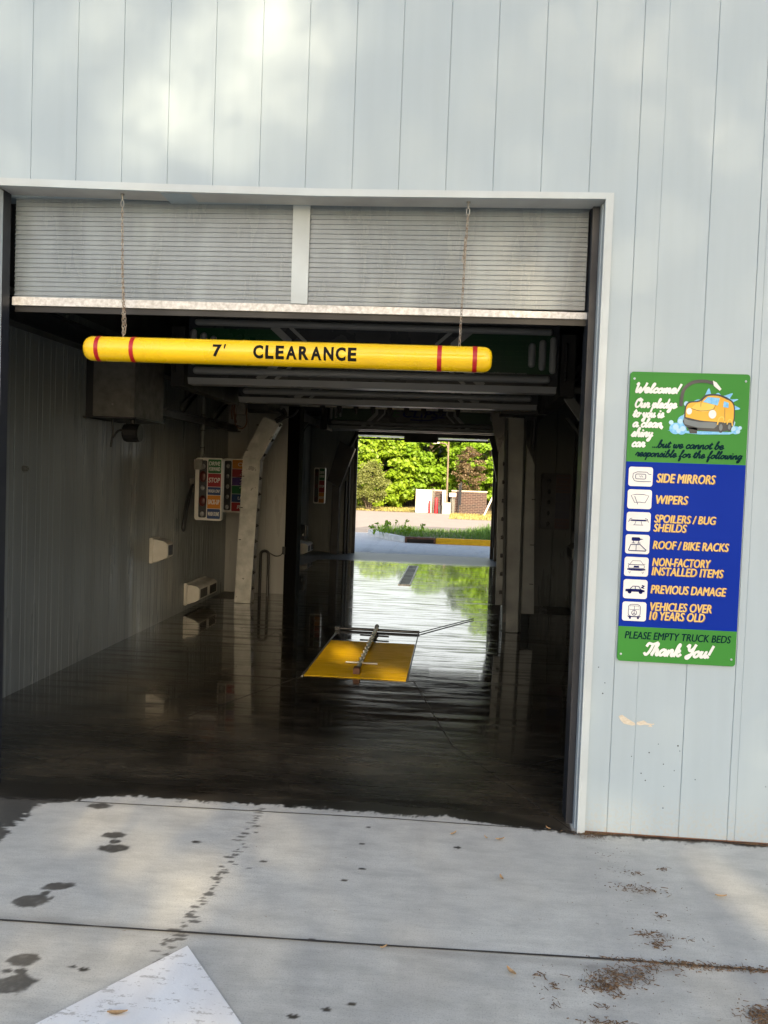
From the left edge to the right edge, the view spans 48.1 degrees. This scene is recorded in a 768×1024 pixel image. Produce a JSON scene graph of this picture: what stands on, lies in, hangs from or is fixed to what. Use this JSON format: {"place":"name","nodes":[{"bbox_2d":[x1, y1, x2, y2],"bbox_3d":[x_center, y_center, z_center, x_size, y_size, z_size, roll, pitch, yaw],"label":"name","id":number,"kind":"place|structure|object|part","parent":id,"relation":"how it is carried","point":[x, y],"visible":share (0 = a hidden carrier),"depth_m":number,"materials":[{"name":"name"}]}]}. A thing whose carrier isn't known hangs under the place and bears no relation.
{"place":"outdoors","nodes":[
{"label":"outdoors","id":0,"kind":"place"},
{"bbox_2d":[1,551,570,810],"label":"bay floor","id":1,"kind":"structure","parent":0,"point":[494,694],"depth_m":6.52,"materials":[{"name":"concrete"}]},
{"bbox_2d":[234,417,282,602],"bbox_3d":[-1.637,-0.024,11.300,0.558,2.443,0.206,2,2,5],"label":"wash arm","id":2,"kind":"object","parent":1,"relation":"on","point":[261,442],"visible":1,"depth_m":11.22},
{"bbox_2d":[258,549,269,595],"bbox_3d":[-1.680,0.846,12.042,0.149,0.646,0.040,2,2,5],"label":"pipe hoop","id":3,"kind":"object","parent":1,"relation":"on","point":[267,572],"visible":1,"depth_m":12.03,"materials":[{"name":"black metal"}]},
{"bbox_2d":[59,621,569,828],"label":"floor joints","id":4,"kind":"object","parent":1,"relation":"on","point":[424,699],"visible":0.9,"depth_m":5.57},
{"bbox_2d":[328,434,357,553],"bbox_3d":[-0.917,-0.399,18.709,0.626,2.631,0.200,2,2,5],"label":"wash arm","id":5,"kind":"object","parent":1,"relation":"on","point":[344,455],"visible":1,"depth_m":18.63},
{"bbox_2d":[301,626,419,680],"bbox_3d":[-0.168,1.354,8.450,0.940,0.038,2.300,2,2,5],"label":"floor plate","id":6,"kind":"object","parent":1,"relation":"on","point":[392,660],"visible":0.86,"depth_m":8.07,"materials":[{"name":"metal"}]},
{"bbox_2d":[346,624,388,673],"bbox_3d":[-0.157,1.325,8.510,0.311,0.063,2.202,2,2,5],"label":"underbody sprayer","id":7,"kind":"object","parent":6,"relation":"on","point":[357,668],"visible":1,"depth_m":8.13,"materials":[{"name":"metal"}]},
{"bbox_2d":[398,565,418,584],"bbox_3d":[0.449,1.108,15.268,0.200,0.010,3.020,2,2,5],"label":"floor drain","id":8,"kind":"object","parent":1,"relation":"on","point":[408,575],"visible":1,"depth_m":15.06,"materials":[{"name":"metal"}]},
{"bbox_2d":[420,618,473,632],"bbox_3d":[0.748,1.327,10.076,0.017,0.014,1.307,4,3,33],"label":"metal guide rail","id":9,"kind":"object","parent":1,"relation":"on","point":[446,625],"visible":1,"depth_m":10.04,"materials":[{"name":"metal"}]},
{"bbox_2d":[489,438,497,560],"bbox_3d":[2.424,-0.259,18.417,0.460,2.614,0.235,2,2,5],"label":"wash arm","id":10,"kind":"object","parent":1,"relation":"on","point":[494,451],"visible":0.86,"depth_m":18.32},
{"bbox_2d":[491,413,536,632],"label":"pillar","id":11,"kind":"structure","parent":1,"relation":"on","point":[514,596],"depth_m":9.79,"materials":[{"name":"grey metal"}]},
{"bbox_2d":[0,774,767,1023],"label":"apron","id":12,"kind":"object","parent":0,"point":[164,866],"visible":0.98,"depth_m":3.45,"materials":[{"name":"concrete"}]},
{"bbox_2d":[124,804,767,1023],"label":"mulch litter","id":13,"kind":"object","parent":12,"relation":"on","point":[609,986],"visible":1,"depth_m":3.05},
{"bbox_2d":[507,966,515,973],"bbox_3d":[0.447,1.608,3.017,0.019,0.012,0.052,0,3,-38],"label":"fallen leaf","id":14,"kind":"object","parent":12,"relation":"on","point":[511,970],"visible":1,"depth_m":3.02,"materials":[{"name":"beige plant"}]},
{"bbox_2d":[356,510,448,518],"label":"drive","id":15,"kind":"structure","parent":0,"point":[402,514],"depth_m":55.12,"materials":[{"name":"concrete"}]},
{"bbox_2d":[415,488,434,512],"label":"gate panel","id":16,"kind":"structure","parent":15,"relation":"on","point":[423,498],"depth_m":64.01,"materials":[{"name":"metal"}]},
{"bbox_2d":[428,501,430,512],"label":"bollard","id":17,"kind":"object","parent":15,"relation":"on","point":[429,505],"visible":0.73,"depth_m":63.58,"materials":[{"name":"red metal"}]},
{"bbox_2d":[434,498,437,513],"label":"bollard","id":18,"kind":"object","parent":15,"relation":"on","point":[436,506],"visible":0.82,"depth_m":63.51,"materials":[{"name":"red metal"}]},
{"bbox_2d":[438,505,441,513],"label":"waste bin","id":19,"kind":"object","parent":15,"relation":"on","point":[439,509],"visible":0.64,"depth_m":63.63,"materials":[{"name":"metal"}]},
{"bbox_2d":[434,442,450,513],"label":"street lamp","id":20,"kind":"object","parent":15,"relation":"on","point":[446,507],"visible":0.94,"depth_m":62.93,"materials":[{"name":"metal"}]},
{"bbox_2d":[442,490,445,502],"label":"gate panel","id":21,"kind":"structure","parent":15,"relation":"on","point":[443,496],"depth_m":63.97,"materials":[{"name":"metal"}]},
{"bbox_2d":[355,532,489,557],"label":"driveway","id":22,"kind":"structure","parent":0,"point":[365,542],"depth_m":21.16,"materials":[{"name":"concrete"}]},
{"bbox_2d":[368,529,404,542],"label":"kerb","id":23,"kind":"structure","parent":22,"relation":"on","point":[392,537],"depth_m":23.60,"materials":[{"name":"concrete"}]},
{"bbox_2d":[405,536,435,543],"bbox_3d":[0.964,0.746,22.813,0.800,0.152,0.220,2,2,5],"label":"storm drain","id":24,"kind":"object","parent":22,"relation":"on","point":[432,540],"visible":1,"depth_m":22.80,"materials":[{"name":"metal"}]},
{"bbox_2d":[435,538,489,545],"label":"kerb","id":25,"kind":"structure","parent":22,"relation":"on","point":[452,541],"depth_m":22.63,"materials":[{"name":"yellow paint"}]},
{"bbox_2d":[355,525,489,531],"bbox_3d":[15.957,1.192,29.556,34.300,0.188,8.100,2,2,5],"label":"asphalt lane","id":26,"kind":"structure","parent":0,"point":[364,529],"depth_m":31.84,"materials":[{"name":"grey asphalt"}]},
{"bbox_2d":[355,515,490,531],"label":"road","id":27,"kind":"structure","parent":0,"point":[362,521],"depth_m":40.17,"materials":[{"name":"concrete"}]},
{"bbox_2d":[356,504,490,519],"bbox_3d":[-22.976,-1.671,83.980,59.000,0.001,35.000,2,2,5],"label":"lawn","id":28,"kind":"structure","parent":0,"point":[409,506],"depth_m":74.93,"materials":[{"name":"plant"}]},
{"bbox_2d":[357,435,422,507],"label":"maple tree","id":29,"kind":"object","parent":28,"relation":"on","point":[397,494],"visible":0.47,"depth_m":72.47,"materials":[{"name":"green plant"}]},
{"bbox_2d":[378,441,444,498],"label":"shade tree","id":30,"kind":"object","parent":28,"relation":"on","point":[440,455],"depth_m":80.42,"materials":[{"name":"green plant"}]},
{"bbox_2d":[359,493,491,508],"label":"board fence","id":31,"kind":"object","parent":28,"relation":"on","point":[410,502],"visible":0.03,"depth_m":78.36,"materials":[{"name":"brown wood"}]},
{"bbox_2d":[386,438,467,495],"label":"maple tree","id":32,"kind":"object","parent":28,"relation":"on","point":[430,477],"visible":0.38,"depth_m":73.42,"materials":[{"name":"green plant"}]},
{"bbox_2d":[432,490,445,512],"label":"brick wall","id":33,"kind":"structure","parent":28,"relation":"on","point":[438,494],"depth_m":64.66,"materials":[{"name":"brick"}]},
{"bbox_2d":[375,523,490,539],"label":"tall grass","id":34,"kind":"structure","parent":0,"point":[484,533],"depth_m":24.34,"materials":[{"name":"green plant"}]},
{"bbox_2d":[368,519,425,535],"bbox_3d":[0.386,0.434,23.969,1.583,0.441,1.164,2,2,5],"label":"weed","id":35,"kind":"object","parent":34,"relation":"on","point":[386,528],"visible":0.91,"depth_m":23.84,"materials":[{"name":"green plant"}]},
{"bbox_2d":[451,509,491,520],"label":"lawn","id":36,"kind":"structure","parent":0,"point":[488,512],"depth_m":50.10,"materials":[{"name":"yellow plant"}]},
{"bbox_2d":[450,498,454,513],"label":"utility box","id":37,"kind":"object","parent":36,"relation":"on","point":[453,505],"visible":0.66,"depth_m":63.55,"materials":[{"name":"beige metal"}]},
{"bbox_2d":[449,493,455,510],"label":"meter sign","id":38,"kind":"object","parent":36,"relation":"on","point":[452,495],"visible":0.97,"depth_m":63.23,"materials":[{"name":"metal"}]},
{"bbox_2d":[458,482,461,512],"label":"green post","id":39,"kind":"object","parent":36,"relation":"on","point":[460,492],"visible":0.83,"depth_m":63.40,"materials":[{"name":"metal"}]},
{"bbox_2d":[451,446,487,490],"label":"brown tree","id":40,"kind":"object","parent":36,"relation":"on","point":[463,465],"visible":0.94,"depth_m":67.98,"materials":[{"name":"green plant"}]},
{"bbox_2d":[452,490,486,514],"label":"brick wall","id":41,"kind":"structure","parent":36,"relation":"on","point":[473,502],"depth_m":63.97,"materials":[{"name":"brick"}]},
{"bbox_2d":[447,438,492,510],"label":"maple tree","id":42,"kind":"object","parent":36,"relation":"on","point":[487,485],"visible":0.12,"depth_m":71.28,"materials":[{"name":"green plant"}]},
{"bbox_2d":[484,498,491,514],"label":"leaning pole","id":43,"kind":"object","parent":36,"relation":"on","point":[488,506],"visible":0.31,"depth_m":60.85,"materials":[{"name":"white metal"}]},
{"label":"mulch bed","id":44,"kind":"structure","parent":0,"visible":0},
{"bbox_2d":[357,459,391,509],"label":"olive shrub","id":45,"kind":"object","parent":44,"relation":"on","point":[371,475],"visible":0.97,"depth_m":65.88,"materials":[{"name":"green plant"}]},
{"label":"forecourt","id":46,"kind":"structure","parent":0,"visible":0},
{"bbox_2d":[36,946,240,1023],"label":"painted arrow","id":47,"kind":"object","parent":46,"relation":"on","point":[178,987],"visible":1,"depth_m":2.79,"materials":[{"name":"white paint"}]},
{"bbox_2d":[107,1009,127,1013],"bbox_3d":[-0.840,1.575,2.710,0.064,0.012,0.023,2,2,5],"label":"fallen leaf","id":48,"kind":"object","parent":47,"relation":"on","point":[115,1011],"visible":1,"depth_m":2.71,"materials":[{"name":"beige plant"}]},
{"bbox_2d":[0,797,767,970],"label":"slab joints","id":49,"kind":"object","parent":46,"relation":"on","point":[350,942],"visible":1,"depth_m":3.20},
{"bbox_3d":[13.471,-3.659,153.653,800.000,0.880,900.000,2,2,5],"label":"ground","id":50,"kind":"structure","parent":0,"visible":0},
{"bbox_2d":[0,0,767,844],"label":"car wash building","id":51,"kind":"structure","parent":50,"relation":"on","point":[600,166],"depth_m":4.28,"materials":[{"name":"white metal"}]},
{"bbox_2d":[22,466,28,471],"bbox_3d":[-2.697,-0.327,6.479,0.045,0.044,0.044,2,2,5],"label":"wall fitting","id":52,"kind":"object","parent":51,"relation":"attached to","point":[25,468],"depth_m":6.46,"materials":[{"name":"black"}]},
{"bbox_2d":[9,295,227,419],"bbox_3d":[-2.375,-1.321,8.638,0.255,0.490,7.130,2,2,5],"label":"wall rail","id":53,"kind":"object","parent":51,"relation":"attached to","point":[60,329],"depth_m":6.61,"materials":[{"name":"metal"}]},
{"bbox_2d":[120,193,126,336],"bbox_3d":[-1.333,-1.257,4.401,0.050,0.731,0.020,2,2,5],"label":"chain","id":54,"kind":"object","parent":51,"relation":"hanging from","point":[123,292],"visible":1,"depth_m":4.40,"materials":[{"name":"metal"}]},
{"bbox_2d":[82,359,165,446],"bbox_3d":[-2.346,-1.006,7.829,0.480,0.851,0.781,2,2,5],"label":"control box","id":55,"kind":"object","parent":51,"relation":"attached to","point":[132,393],"visible":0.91,"depth_m":7.49,"materials":[{"name":"metal"}]},
{"bbox_2d":[96,361,132,413],"bbox_3d":[-2.333,-1.125,7.441,0.320,0.540,0.019,2,2,5],"label":"door","id":56,"kind":"structure","parent":55,"relation":"in","point":[114,379],"depth_m":7.44,"materials":[{"name":"metal"}]},
{"bbox_2d":[149,537,173,563],"bbox_3d":[-2.415,0.416,9.346,0.200,0.274,0.230,2,2,5],"label":"wall nozzle","id":57,"kind":"object","parent":51,"relation":"attached to","point":[160,549],"depth_m":9.25,"materials":[{"name":"beige plastic"}]},
{"bbox_2d":[182,478,194,531],"bbox_3d":[-2.375,-0.089,10.407,0.067,0.637,0.441,2,2,5],"label":"hose","id":58,"kind":"object","parent":51,"relation":"attached to","point":[188,498],"visible":1,"depth_m":10.34,"materials":[{"name":"rubber"}]},
{"bbox_2d":[183,576,216,604],"bbox_3d":[-2.315,0.994,10.896,0.190,0.269,0.830,2,2,5],"label":"wall nozzle","id":59,"kind":"object","parent":51,"relation":"attached to","point":[197,589],"depth_m":10.61,"materials":[{"name":"beige plastic"}]},
{"bbox_2d":[163,407,240,431],"bbox_3d":[-2.234,-1.055,9.897,0.360,0.084,3.280,2,2,5],"label":"wall rail","id":60,"kind":"object","parent":51,"relation":"attached to","point":[169,413],"depth_m":9.74,"materials":[{"name":"metal"}]},
{"bbox_2d":[200,396,205,457],"bbox_3d":[-2.119,-1.022,9.994,0.088,0.920,0.073,1,2,-17],"label":"hanger pole","id":61,"kind":"object","parent":60,"relation":"hanging from","point":[202,442],"visible":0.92,"depth_m":9.99,"materials":[{"name":"black metal"}]},
{"bbox_2d":[194,457,224,520],"bbox_3d":[-2.034,-0.265,9.982,0.329,0.725,0.141,2,2,5],"label":"instruction board","id":62,"kind":"object","parent":61,"relation":"hanging from","point":[209,487],"visible":1,"depth_m":9.96,"materials":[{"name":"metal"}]},
{"bbox_2d":[223,458,242,512],"bbox_3d":[-1.945,-0.353,11.642,0.475,0.730,0.090,2,2,8],"label":"instruction board","id":63,"kind":"object","parent":51,"relation":"attached to","point":[232,483],"visible":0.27,"depth_m":11.63,"materials":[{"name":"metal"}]},
{"bbox_2d":[270,546,284,556],"bbox_3d":[-1.499,0.563,12.149,0.058,0.139,0.289,4,3,39],"label":"hose","id":64,"kind":"object","parent":51,"relation":"attached to","point":[283,549],"depth_m":12.21,"materials":[{"name":"plastic"}]},
{"bbox_3d":[-0.459,-1.368,4.463,3.018,0.741,0.062,2,2,5],"label":"rolling door","id":65,"kind":"part","parent":51,"relation":"part of","materials":[{"name":"grey metal"}]},
{"bbox_2d":[300,524,307,539],"bbox_3d":[-1.693,0.416,17.741,0.254,0.320,0.200,2,2,5],"label":"wall equipment","id":66,"kind":"object","parent":51,"relation":"attached to","point":[304,530],"depth_m":17.70,"materials":[{"name":"metal"}]},
{"bbox_2d":[300,540,312,554],"bbox_3d":[-1.675,0.756,18.240,0.240,0.284,0.780,2,2,5],"label":"wall nozzle","id":67,"kind":"object","parent":51,"relation":"attached to","point":[306,546],"depth_m":17.88,"materials":[{"name":"beige plastic"}]},
{"bbox_2d":[304,414,320,430],"bbox_3d":[-1.741,-1.540,15.822,0.310,0.700,6.600,2,2,5],"label":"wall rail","id":68,"kind":"object","parent":51,"relation":"attached to","point":[312,421],"depth_m":17.74,"materials":[{"name":"metal"}]},
{"bbox_2d":[313,467,325,503],"bbox_3d":[-1.308,-0.535,17.458,0.238,0.730,0.099,2,2,5],"label":"instruction board","id":69,"kind":"object","parent":51,"relation":"attached to","point":[319,489],"visible":1,"depth_m":17.43,"materials":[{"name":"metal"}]},
{"bbox_2d":[320,408,493,434],"bbox_3d":[0.615,-1.826,16.316,3.560,0.660,0.702,2,2,5],"label":"overhead gantry","id":70,"kind":"object","parent":51,"relation":"attached to","point":[380,420],"visible":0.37,"depth_m":16.05,"materials":[{"name":"black metal"}]},
{"bbox_3d":[0.926,-1.742,18.910,3.000,0.440,0.130,2,2,5],"label":"exit rolling door","id":71,"kind":"part","parent":51,"relation":"part of","materials":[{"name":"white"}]},
{"bbox_2d":[458,201,469,345],"bbox_3d":[0.398,-1.174,4.256,0.035,0.716,0.023,2,2,-7],"label":"chain","id":72,"kind":"object","parent":51,"relation":"hanging from","point":[465,241],"visible":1,"depth_m":4.25,"materials":[{"name":"metal"}]},
{"bbox_2d":[83,336,491,372],"bbox_3d":[-0.502,-0.798,4.349,2.083,0.138,0.129,2,2,5],"label":"clearance bar","id":73,"kind":"object","parent":72,"relation":"hanging from","point":[472,359],"visible":1,"depth_m":4.30,"materials":[{"name":"yellow plastic"}]},
{"bbox_2d":[539,473,571,529],"bbox_3d":[2.363,-0.144,11.841,0.400,0.775,0.090,2,2,3],"label":"instruction board","id":74,"kind":"object","parent":51,"relation":"attached to","point":[555,503],"visible":1,"depth_m":11.81,"materials":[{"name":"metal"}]},
{"bbox_2d":[567,543,573,562],"bbox_3d":[2.403,0.529,10.784,0.161,0.278,0.500,2,2,5],"label":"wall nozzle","id":75,"kind":"object","parent":51,"relation":"attached to","point":[570,551],"depth_m":10.75,"materials":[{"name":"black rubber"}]},
{"bbox_2d":[564,361,581,436],"bbox_3d":[1.989,-1.190,8.277,0.705,0.810,7.130,2,2,5],"label":"wall rail","id":76,"kind":"object","parent":51,"relation":"attached to","point":[573,405],"depth_m":7.61,"materials":[{"name":"metal"}]},
{"bbox_2d":[171,317,576,428],"bbox_3d":[-0.044,-1.347,9.335,3.950,0.888,3.652,2,2,5],"label":"overhead gantry","id":77,"kind":"object","parent":76,"relation":"attached to","point":[529,375],"visible":0.81,"depth_m":7.61,"materials":[{"name":"stained aluminium"},{"name":"dark steel"}]},
{"bbox_2d":[617,372,749,665],"bbox_3d":[1.444,0.035,4.158,0.562,1.406,0.016,2,2,5],"label":"wall sign","id":78,"kind":"object","parent":51,"relation":"attached to","point":[683,512],"visible":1,"depth_m":4.15,"materials":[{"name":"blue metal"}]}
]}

